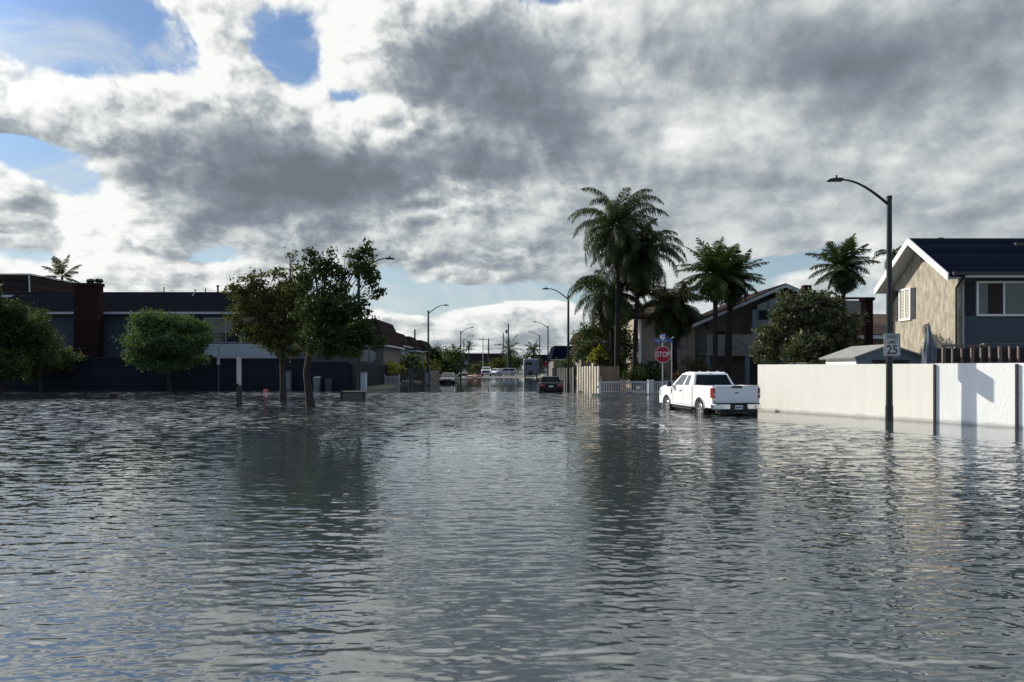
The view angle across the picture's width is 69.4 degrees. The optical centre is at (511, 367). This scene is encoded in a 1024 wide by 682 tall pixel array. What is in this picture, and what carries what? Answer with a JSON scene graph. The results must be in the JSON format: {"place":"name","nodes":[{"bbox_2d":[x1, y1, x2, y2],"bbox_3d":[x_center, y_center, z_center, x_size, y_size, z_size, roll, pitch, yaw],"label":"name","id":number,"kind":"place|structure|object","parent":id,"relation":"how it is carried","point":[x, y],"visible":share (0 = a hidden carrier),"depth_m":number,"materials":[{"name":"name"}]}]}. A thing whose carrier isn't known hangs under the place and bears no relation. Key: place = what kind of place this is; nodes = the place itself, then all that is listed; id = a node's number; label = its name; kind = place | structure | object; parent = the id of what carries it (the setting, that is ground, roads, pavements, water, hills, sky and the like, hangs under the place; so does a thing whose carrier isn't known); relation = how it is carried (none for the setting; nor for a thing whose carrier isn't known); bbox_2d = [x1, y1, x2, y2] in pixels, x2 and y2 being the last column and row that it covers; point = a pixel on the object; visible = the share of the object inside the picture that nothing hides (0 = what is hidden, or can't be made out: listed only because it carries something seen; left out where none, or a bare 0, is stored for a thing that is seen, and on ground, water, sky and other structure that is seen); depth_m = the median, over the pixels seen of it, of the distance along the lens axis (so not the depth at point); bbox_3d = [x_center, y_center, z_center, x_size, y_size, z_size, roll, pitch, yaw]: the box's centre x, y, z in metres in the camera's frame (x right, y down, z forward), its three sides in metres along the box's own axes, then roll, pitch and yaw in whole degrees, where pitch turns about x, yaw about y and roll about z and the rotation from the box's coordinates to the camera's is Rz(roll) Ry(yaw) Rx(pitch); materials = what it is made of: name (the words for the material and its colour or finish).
{"place":"outdoors","nodes":[
{"label":"outdoors","id":0,"kind":"place"},
{"bbox_2d":[0,273,75,301],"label":"mansard house","id":1,"kind":"structure","parent":0,"point":[15,283],"depth_m":80.27,"materials":[{"name":"brown stone"}]},
{"bbox_2d":[4,278,316,360],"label":"blue house","id":2,"kind":"structure","parent":0,"point":[89,316],"depth_m":68.00,"materials":[{"name":"stone"}]},
{"bbox_2d":[204,318,240,342],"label":"window","id":3,"kind":"structure","parent":2,"relation":"in","point":[233,338],"depth_m":68.00,"materials":[{"name":"glass"}]},
{"bbox_2d":[244,318,253,342],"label":"window","id":4,"kind":"structure","parent":2,"relation":"in","point":[247,319],"depth_m":68.00,"materials":[{"name":"glass"}]},
{"bbox_2d":[397,333,412,378],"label":"row house","id":5,"kind":"structure","parent":0,"point":[407,345],"depth_m":112.91,"materials":[{"name":"paint"}]},
{"bbox_2d":[405,336,423,377],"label":"row house","id":6,"kind":"structure","parent":0,"point":[416,348],"depth_m":124.00,"materials":[{"name":"grey paint"}]},
{"bbox_2d":[459,353,518,373],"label":"house","id":7,"kind":"structure","parent":0,"point":[477,357],"depth_m":225.39,"materials":[{"name":"grey paint"}]},
{"bbox_2d":[477,375,534,377],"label":"road","id":8,"kind":"structure","parent":0,"point":[502,376],"depth_m":148.29,"materials":[{"name":"asphalt"}]},
{"bbox_2d":[480,367,491,375],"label":"pickup truck","id":9,"kind":"object","parent":8,"relation":"on","point":[486,370],"visible":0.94,"depth_m":153.60,"materials":[{"name":"white paint"}]},
{"bbox_2d":[491,368,501,375],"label":"parked hatchback","id":10,"kind":"object","parent":8,"relation":"on","point":[494,370],"visible":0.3,"depth_m":163.49,"materials":[{"name":"white paint"}]},
{"bbox_2d":[495,368,517,375],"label":"crossover","id":11,"kind":"object","parent":8,"relation":"on","point":[509,371],"visible":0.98,"depth_m":155.09,"materials":[{"name":"silver metal"}]},
{"bbox_2d":[505,324,508,367],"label":"utility pole","id":12,"kind":"object","parent":8,"relation":"on","point":[506,331],"visible":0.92,"depth_m":171.85,"materials":[{"name":"metal"}]},
{"bbox_2d":[523,357,538,377],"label":"camper trailer","id":13,"kind":"object","parent":8,"relation":"on","point":[530,366],"visible":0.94,"depth_m":128.00,"materials":[{"name":"metal"}]},
{"bbox_2d":[536,376,562,391],"bbox_3d":[3.000,1.390,59.173,2.160,1.420,4.766,0,0,0],"label":"parked sedan","id":14,"kind":"object","parent":8,"relation":"on","point":[549,383],"visible":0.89,"depth_m":56.87,"materials":[{"name":"black paint"}]},
{"bbox_2d":[0,378,1023,681],"bbox_3d":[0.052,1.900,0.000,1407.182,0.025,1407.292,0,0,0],"label":"water","id":15,"kind":"structure","parent":0,"point":[496,530],"depth_m":8.13,"materials":[{"name":"grey liquid"}]},
{"bbox_2d":[0,0,1023,367],"label":"sky","id":16,"kind":"structure","parent":0,"point":[174,145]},
{"bbox_2d":[367,368,658,392],"bbox_3d":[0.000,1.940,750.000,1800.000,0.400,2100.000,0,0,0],"label":"ground","id":17,"kind":"structure","parent":0,"point":[401,384],"depth_m":72.28,"materials":[{"name":"concrete"}]},
{"bbox_2d":[0,282,51,392],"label":"edge tree","id":18,"kind":"object","parent":17,"relation":"on","point":[17,338],"visible":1,"depth_m":55.99,"materials":[{"name":"green plant"}]},
{"bbox_2d":[19,306,88,391],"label":"tree","id":19,"kind":"object","parent":17,"relation":"on","point":[52,354],"visible":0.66,"depth_m":59.33,"materials":[{"name":"green plant"}]},
{"bbox_2d":[41,254,82,282],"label":"rooftop palm","id":20,"kind":"object","parent":17,"relation":"on","point":[58,270],"visible":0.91,"depth_m":94.76,"materials":[{"name":"plant"}]},
{"bbox_2d":[95,393,118,398],"bbox_3d":[-24.720,1.832,45.181,1.290,0.592,0.497,0,0,-3],"label":"concrete lump","id":21,"kind":"object","parent":17,"relation":"on","point":[113,395],"visible":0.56,"depth_m":44.98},
{"bbox_2d":[111,306,217,391],"bbox_3d":[-26.974,-1.231,58.108,7.469,6.878,7.716,0,0,-39],"label":"round tree","id":22,"kind":"object","parent":17,"relation":"on","point":[153,341],"visible":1,"depth_m":56.59,"materials":[{"name":"green plant"}]},
{"bbox_2d":[3,357,401,389],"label":"block wall","id":23,"kind":"structure","parent":17,"relation":"on","point":[102,373],"depth_m":62.00,"materials":[{"name":"concrete"}]},
{"bbox_2d":[217,346,219,390],"bbox_3d":[-23.997,0.282,60.487,0.240,4.035,0.095,0,0,0],"label":"parking sign","id":24,"kind":"object","parent":17,"relation":"on","point":[218,359],"visible":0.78,"depth_m":60.47,"materials":[{"name":"metal"}]},
{"bbox_2d":[236,357,241,406],"bbox_3d":[-13.503,0.890,36.600,0.115,2.820,1.042,0,0,-12],"label":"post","id":25,"kind":"object","parent":17,"relation":"on","point":[238,393],"visible":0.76,"depth_m":36.32,"materials":[{"name":"metal"}]},
{"bbox_2d":[217,247,319,401],"bbox_3d":[-13.582,-2.257,41.461,5.889,8.913,4.624,0,0,0],"label":"street tree","id":26,"kind":"object","parent":17,"relation":"on","point":[268,334],"visible":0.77,"depth_m":40.81,"materials":[{"name":"green plant"}]},
{"bbox_2d":[286,371,291,390],"bbox_3d":[-18.523,1.175,61.385,0.424,1.850,0.430,0,0,0],"label":"utility cabinet","id":27,"kind":"object","parent":17,"relation":"on","point":[288,380],"visible":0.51,"depth_m":61.17,"materials":[{"name":"plastic"}]},
{"bbox_2d":[313,376,321,390],"bbox_3d":[-16.139,1.401,61.255,0.590,1.397,0.690,0,0,0],"label":"trash bin","id":28,"kind":"object","parent":17,"relation":"on","point":[317,383],"visible":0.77,"depth_m":60.97,"materials":[{"name":"plastic"}]},
{"bbox_2d":[324,379,331,390],"bbox_3d":[-15.205,1.500,61.250,0.543,1.200,0.700,0,0,0],"label":"trash bin","id":29,"kind":"object","parent":17,"relation":"on","point":[328,384],"visible":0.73,"depth_m":60.97,"materials":[{"name":"blue plastic"}]},
{"bbox_2d":[286,235,389,406],"bbox_3d":[-8.591,-2.081,36.077,5.088,8.632,4.261,0,0,0],"label":"street tree","id":30,"kind":"object","parent":17,"relation":"on","point":[329,314],"visible":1,"depth_m":35.86,"materials":[{"name":"green plant"}]},
{"bbox_2d":[340,390,367,399],"bbox_3d":[-9.261,1.740,43.425,1.422,0.920,0.990,0,0,0],"label":"barrier box","id":31,"kind":"object","parent":17,"relation":"on","point":[353,395],"visible":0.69,"depth_m":43.00,"materials":[{"name":"grey wood"}]},
{"bbox_2d":[317,319,404,364],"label":"row house","id":32,"kind":"structure","parent":17,"relation":"on","point":[392,348],"depth_m":80.62,"materials":[{"name":"grey paint"}]},
{"bbox_2d":[361,372,367,389],"bbox_3d":[-12.728,1.235,63.300,0.592,1.730,0.700,0,0,0],"label":"white cabinet","id":33,"kind":"object","parent":17,"relation":"on","point":[363,380],"visible":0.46,"depth_m":63.00,"materials":[{"name":"plastic"}]},
{"bbox_2d":[363,349,374,361],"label":"stop sign","id":34,"kind":"object","parent":17,"relation":"on","point":[369,356],"visible":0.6,"depth_m":72.05,"materials":[{"name":"metal"}]},
{"bbox_2d":[357,256,393,390],"bbox_3d":[-8.332,-2.269,45.200,2.338,9.138,0.263,0,0,0],"label":"street lamp","id":35,"kind":"object","parent":17,"relation":"on","point":[359,361],"visible":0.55,"depth_m":45.11,"materials":[{"name":"metal"}]},
{"bbox_2d":[385,374,399,384],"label":"picket fence","id":36,"kind":"object","parent":17,"relation":"on","point":[392,380],"visible":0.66,"depth_m":78.00,"materials":[{"name":"white paint"}]},
{"bbox_2d":[383,357,407,375],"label":"flowering hedge","id":37,"kind":"object","parent":17,"relation":"on","point":[392,365],"visible":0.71,"depth_m":79.09,"materials":[{"name":"green plant"}]},
{"bbox_2d":[381,370,438,384],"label":"wall","id":38,"kind":"structure","parent":17,"relation":"on","point":[434,376],"depth_m":84.00,"materials":[{"name":"grey paint"}]},
{"bbox_2d":[400,350,429,382],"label":"dark bush","id":39,"kind":"object","parent":17,"relation":"on","point":[406,363],"visible":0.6,"depth_m":91.98,"materials":[{"name":"green plant"}]},
{"bbox_2d":[403,368,426,385],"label":"dark gate","id":40,"kind":"structure","parent":17,"relation":"on","point":[415,377],"depth_m":79.00,"materials":[{"name":"metal"}]},
{"bbox_2d":[414,329,432,368],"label":"row house","id":41,"kind":"structure","parent":17,"relation":"on","point":[423,345],"depth_m":136.24,"materials":[{"name":"grey paint"}]},
{"bbox_2d":[418,358,447,380],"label":"street tree","id":42,"kind":"object","parent":17,"relation":"on","point":[433,366],"visible":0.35,"depth_m":95.00,"materials":[{"name":"green plant"}]},
{"bbox_2d":[429,343,444,368],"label":"street tree","id":43,"kind":"object","parent":17,"relation":"on","point":[436,350],"visible":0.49,"depth_m":139.15,"materials":[{"name":"green plant"}]},
{"bbox_2d":[429,354,462,376],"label":"street tree","id":44,"kind":"object","parent":17,"relation":"on","point":[449,365],"visible":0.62,"depth_m":127.07,"materials":[{"name":"green plant"}]},
{"bbox_2d":[439,344,470,368],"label":"street tree","id":45,"kind":"object","parent":17,"relation":"on","point":[450,353],"visible":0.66,"depth_m":130.90,"materials":[{"name":"green plant"}]},
{"bbox_2d":[457,369,467,376],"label":"parked car","id":46,"kind":"object","parent":17,"relation":"on","point":[464,372],"visible":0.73,"depth_m":147.00,"materials":[{"name":"grey paint"}]},
{"bbox_2d":[462,339,474,371],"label":"distant palm","id":47,"kind":"object","parent":17,"relation":"on","point":[469,343],"visible":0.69,"depth_m":214.86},
{"bbox_2d":[462,364,475,373],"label":"distant tree","id":48,"kind":"object","parent":17,"relation":"on","point":[468,369],"visible":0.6,"depth_m":189.97,"materials":[{"name":"green plant"}]},
{"bbox_2d":[471,361,481,373],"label":"distant tree","id":49,"kind":"object","parent":17,"relation":"on","point":[476,367],"visible":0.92,"depth_m":200.05,"materials":[{"name":"green plant"}]},
{"bbox_2d":[487,356,507,368],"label":"distant tree","id":50,"kind":"object","parent":17,"relation":"on","point":[497,363],"visible":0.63,"depth_m":194.00,"materials":[{"name":"green plant"}]},
{"bbox_2d":[495,334,525,367],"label":"distant palm","id":51,"kind":"object","parent":17,"relation":"on","point":[510,352],"visible":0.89,"depth_m":189.79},
{"bbox_2d":[505,355,522,370],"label":"distant tree","id":52,"kind":"object","parent":17,"relation":"on","point":[515,364],"visible":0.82,"depth_m":199.33,"materials":[{"name":"green plant"}]},
{"bbox_2d":[520,353,534,359],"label":"distant tree","id":53,"kind":"object","parent":17,"relation":"on","point":[525,356],"visible":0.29,"depth_m":209.94,"materials":[{"name":"green plant"}]},
{"bbox_2d":[525,339,541,358],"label":"distant palm","id":54,"kind":"object","parent":17,"relation":"on","point":[533,350],"visible":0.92,"depth_m":204.80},
{"bbox_2d":[553,354,583,381],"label":"garden tree","id":55,"kind":"object","parent":17,"relation":"on","point":[572,362],"visible":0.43,"depth_m":83.94,"materials":[{"name":"green plant"}]},
{"bbox_2d":[577,363,599,392],"bbox_3d":[5.794,0.933,56.764,0.140,2.535,5.815,0,0,-11],"label":"board fence","id":56,"kind":"object","parent":17,"relation":"on","point":[587,378],"visible":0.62,"depth_m":56.44,"materials":[{"name":"wood"}]},
{"bbox_2d":[586,344,609,365],"bbox_3d":[7.005,0.108,60.254,1.839,4.184,1.772,0,0,30],"label":"yellow shrub","id":57,"kind":"object","parent":17,"relation":"on","point":[595,353],"visible":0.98,"depth_m":60.22,"materials":[{"name":"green plant"}]},
{"bbox_2d":[570,318,637,379],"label":"garden tree","id":58,"kind":"object","parent":17,"relation":"on","point":[625,340],"visible":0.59,"depth_m":61.91,"materials":[{"name":"green plant"}]},
{"bbox_2d":[567,265,650,366],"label":"leaning palm","id":59,"kind":"object","parent":17,"relation":"on","point":[602,300],"visible":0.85,"depth_m":59.26,"materials":[{"name":"plant"}]},
{"bbox_2d":[600,366,618,392],"bbox_3d":[7.175,0.985,54.590,1.450,2.230,0.180,0,0,0],"label":"brown panel fence","id":60,"kind":"object","parent":17,"relation":"on","point":[608,374],"visible":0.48,"depth_m":54.60,"materials":[{"name":"wood"}]},
{"bbox_2d":[567,187,668,389],"bbox_3d":[8.147,-5.864,57.008,7.538,16.132,7.762,0,0,0],"label":"tall palm","id":61,"kind":"object","parent":17,"relation":"on","point":[620,239],"visible":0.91,"depth_m":56.26,"materials":[{"name":"plant"}]},
{"bbox_2d":[591,393,658,393],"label":"kerb","id":62,"kind":"structure","parent":17,"relation":"on","point":[613,393],"depth_m":52.54,"materials":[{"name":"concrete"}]},
{"bbox_2d":[598,380,674,393],"bbox_3d":[9.850,1.545,53.752,7.461,1.310,0.538,0,0,-11],"label":"picket fence","id":63,"kind":"object","parent":17,"relation":"on","point":[624,382],"visible":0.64,"depth_m":53.51,"materials":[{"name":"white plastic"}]},
{"bbox_2d":[590,218,686,389],"bbox_3d":[9.903,-4.806,57.876,7.303,14.024,7.385,0,0,-34],"label":"tall palm","id":64,"kind":"object","parent":17,"relation":"on","point":[645,271],"visible":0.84,"depth_m":56.91,"materials":[{"name":"plant"}]},
{"bbox_2d":[619,357,668,389],"bbox_3d":[10.137,0.671,57.126,3.621,3.058,2.973,0,0,-21],"label":"dark shrub","id":65,"kind":"object","parent":17,"relation":"on","point":[635,374],"visible":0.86,"depth_m":56.99,"materials":[{"name":"green plant"}]},
{"bbox_2d":[624,304,694,388],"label":"tan wing house","id":66,"kind":"structure","parent":17,"relation":"on","point":[647,347],"depth_m":60.00,"materials":[{"name":"brown paint"}]},
{"bbox_2d":[648,360,659,379],"bbox_3d":[11.500,0.200,59.975,1.000,1.600,0.090,0,0,0],"label":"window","id":67,"kind":"structure","parent":66,"relation":"in","point":[654,361],"depth_m":59.99,"materials":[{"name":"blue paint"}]},
{"bbox_2d":[676,329,686,348],"bbox_3d":[13.650,-2.300,59.975,1.100,1.600,0.090,0,0,0],"label":"window","id":68,"kind":"structure","parent":66,"relation":"in","point":[682,344],"depth_m":59.99,"materials":[{"name":"blue paint"}]},
{"bbox_2d":[655,340,670,405],"bbox_3d":[7.438,0.475,36.489,0.813,3.650,0.086,0,0,-4],"label":"stop sign","id":69,"kind":"object","parent":17,"relation":"on","point":[662,354],"visible":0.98,"depth_m":36.45,"materials":[{"name":"metal"}]},
{"bbox_2d":[654,334,671,342],"bbox_3d":[7.467,-1.436,36.502,0.653,0.400,0.653,0,0,41],"label":"street name sign","id":70,"kind":"object","parent":69,"relation":"attached to","point":[662,337],"visible":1,"depth_m":36.48,"materials":[{"name":"metal"}]},
{"bbox_2d":[671,337,673,384],"bbox_3d":[9.562,0.222,44.000,0.176,4.156,0.070,0,0,0],"label":"thin pole","id":71,"kind":"object","parent":17,"relation":"on","point":[671,362],"visible":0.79,"depth_m":43.98,"materials":[{"name":"metal"}]},
{"bbox_2d":[634,277,712,380],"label":"shadow palm","id":72,"kind":"object","parent":17,"relation":"on","point":[670,306],"visible":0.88,"depth_m":59.00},
{"bbox_2d":[665,356,712,383],"bbox_3d":[13.673,0.650,56.228,4.309,3.100,2.445,0,0,0],"label":"dark shrub","id":73,"kind":"object","parent":17,"relation":"on","point":[696,366],"visible":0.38,"depth_m":56.19,"materials":[{"name":"green plant"}]},
{"bbox_2d":[659,371,760,413],"bbox_3d":[8.434,1.147,32.194,2.560,1.985,6.270,0,0,-9],"label":"pickup truck","id":74,"kind":"object","parent":17,"relation":"on","point":[707,392],"visible":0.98,"depth_m":30.51,"materials":[{"name":"white paint"}]},
{"bbox_2d":[675,237,752,371],"bbox_3d":[14.570,-3.717,54.088,5.126,11.833,5.077,0,0,-36],"label":"twin palm","id":75,"kind":"object","parent":17,"relation":"on","point":[714,286],"visible":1,"depth_m":53.50,"materials":[{"name":"plant"}]},
{"bbox_2d":[700,245,769,378],"bbox_3d":[16.330,-3.547,55.295,5.420,11.507,5.033,0,0,0],"label":"twin palm","id":76,"kind":"object","parent":17,"relation":"on","point":[735,296],"visible":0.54,"depth_m":54.51,"materials":[{"name":"plant"}]},
{"bbox_2d":[688,283,862,384],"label":"gabled house","id":77,"kind":"structure","parent":17,"relation":"on","point":[750,313],"depth_m":58.69,"materials":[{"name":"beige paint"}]},
{"bbox_2d":[757,296,796,320],"bbox_3d":[20.825,-4.755,58.070,3.150,2.190,0.120,0,0,0],"label":"gable window","id":78,"kind":"structure","parent":77,"relation":"in","point":[762,309],"depth_m":58.10,"materials":[{"name":"grey glass"}]},
{"bbox_2d":[790,362,825,363],"bbox_3d":[14.550,0.780,34.800,2.300,2.040,2.400,0,0,0],"label":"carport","id":79,"kind":"object","parent":17,"relation":"on","point":[810,363],"visible":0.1,"depth_m":33.60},
{"bbox_2d":[747,286,869,364],"bbox_3d":[14.996,-0.974,36.332,6.015,6.353,5.501,0,0,0],"label":"glossy tree","id":80,"kind":"object","parent":17,"relation":"on","point":[813,312],"visible":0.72,"depth_m":36.76,"materials":[{"name":"green plant"}]},
{"bbox_2d":[805,233,880,314],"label":"yard palm","id":81,"kind":"object","parent":17,"relation":"on","point":[843,277],"visible":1,"depth_m":44.57,"materials":[{"name":"plant"}]},
{"bbox_2d":[758,364,932,421],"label":"cream wall","id":82,"kind":"structure","parent":17,"relation":"on","point":[856,390],"depth_m":29.01,"materials":[{"name":"paint"}]},
{"bbox_2d":[826,175,893,420],"bbox_3d":[12.376,-2.269,26.280,2.338,9.138,0.263,0,0,0],"label":"street lamp","id":83,"kind":"object","parent":17,"relation":"on","point":[889,415],"visible":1,"depth_m":26.20,"materials":[{"name":"metal"}]},
{"bbox_2d":[884,333,899,355],"bbox_3d":[13.411,-0.810,26.276,0.660,0.800,0.289,0,0,-12],"label":"speed limit sign","id":84,"kind":"object","parent":83,"relation":"attached to","point":[891,344],"visible":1,"depth_m":26.13,"materials":[{"name":"metal"}]},
{"bbox_2d":[819,344,921,363],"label":"garden shed","id":85,"kind":"structure","parent":17,"relation":"on","point":[869,354],"depth_m":30.00,"materials":[{"name":"grey paint"}]},
{"bbox_2d":[872,360,909,363],"bbox_3d":[15.350,0.715,29.963,1.500,2.070,0.065,0,0,0],"label":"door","id":86,"kind":"structure","parent":85,"relation":"in","point":[874,361],"depth_m":29.93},
{"bbox_2d":[872,245,901,268],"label":"palm","id":87,"kind":"object","parent":17,"relation":"on","point":[895,251],"visible":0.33,"depth_m":56.04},
{"bbox_2d":[921,323,937,363],"bbox_3d":[15.982,0.015,28.300,0.529,3.470,0.488,0,0,0],"label":"folded umbrella","id":88,"kind":"object","parent":17,"relation":"on","point":[929,352],"visible":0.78,"depth_m":28.18,"materials":[{"name":"grey fabric"}]},
{"bbox_2d":[874,238,1023,359],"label":"stucco house","id":89,"kind":"structure","parent":17,"relation":"on","point":[960,291],"depth_m":33.87,"materials":[{"name":"paint"}]},
{"bbox_2d":[898,287,910,320],"bbox_3d":[19.875,-3.190,37.400,0.090,1.620,1.100,0,0,0],"label":"window","id":90,"kind":"structure","parent":89,"relation":"in","point":[904,294],"depth_m":37.35,"materials":[{"name":"white paint"}]},
{"bbox_2d":[976,281,1023,315],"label":"window","id":91,"kind":"structure","parent":89,"relation":"in","point":[993,298],"depth_m":33.01,"materials":[{"name":"glass"}]},
{"bbox_2d":[933,363,1023,427],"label":"white wall","id":92,"kind":"structure","parent":17,"relation":"on","point":[989,394],"depth_m":24.53,"materials":[{"name":"paint"}]},
{"bbox_2d":[936,343,1023,362],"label":"patio cover","id":93,"kind":"object","parent":17,"relation":"on","point":[989,354],"visible":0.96,"depth_m":28.95,"materials":[{"name":"wood"}]},
{"bbox_2d":[529,355,546,372],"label":"house","id":94,"kind":"structure","parent":0,"point":[544,358],"depth_m":232.00,"materials":[{"name":"grey paint"}]},
{"bbox_2d":[549,346,571,375],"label":"blue roof house","id":95,"kind":"structure","parent":0,"point":[559,352],"depth_m":128.00,"materials":[{"name":"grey paint"}]},
{"bbox_2d":[570,331,625,381],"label":"tree","id":96,"kind":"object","parent":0,"point":[582,362],"depth_m":92.00,"materials":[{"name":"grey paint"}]},
{"bbox_2d":[811,297,885,345],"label":"tile roof house","id":97,"kind":"structure","parent":0,"point":[873,331],"depth_m":47.42,"materials":[{"name":"beige paint"}]},
{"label":"pavement","id":98,"kind":"structure","parent":0,"visible":0},
{"bbox_2d":[425,373,427,385],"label":"gas meter","id":99,"kind":"object","parent":98,"relation":"on","point":[426,379],"visible":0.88,"depth_m":78.00,"materials":[{"name":"plastic"}]},
{"bbox_2d":[427,305,448,385],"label":"street lamp","id":100,"kind":"object","parent":98,"relation":"on","point":[428,343],"visible":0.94,"depth_m":78.92,"materials":[{"name":"metal"}]},
{"bbox_2d":[439,372,456,382],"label":"parked sedan","id":101,"kind":"object","parent":98,"relation":"on","point":[448,377],"visible":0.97,"depth_m":90.39,"materials":[{"name":"white paint"}]},
{"bbox_2d":[460,327,473,378],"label":"street lamp","id":102,"kind":"object","parent":98,"relation":"on","point":[460,351],"visible":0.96,"depth_m":122.91,"materials":[{"name":"metal"}]},
{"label":"pavement","id":103,"kind":"structure","parent":0,"visible":0},
{"bbox_2d":[529,331,539,376],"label":"street lamp","id":104,"kind":"object","parent":103,"relation":"on","point":[539,354],"visible":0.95,"depth_m":138.92,"materials":[{"name":"metal"}]},
{"bbox_2d":[539,322,548,375],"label":"street lamp","id":105,"kind":"object","parent":103,"relation":"on","point":[547,349],"visible":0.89,"depth_m":107.94,"materials":[{"name":"metal"}]},
{"bbox_2d":[543,287,569,389],"bbox_3d":[3.726,-2.269,62.500,2.338,9.138,0.263,0,0,0],"label":"street lamp","id":106,"kind":"object","parent":103,"relation":"on","point":[568,361],"visible":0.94,"depth_m":62.43,"materials":[{"name":"metal"}]},
{"bbox_2d":[557,367,575,388],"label":"board fence","id":107,"kind":"object","parent":103,"relation":"on","point":[562,374],"visible":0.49,"depth_m":75.98,"materials":[{"name":"wood"}]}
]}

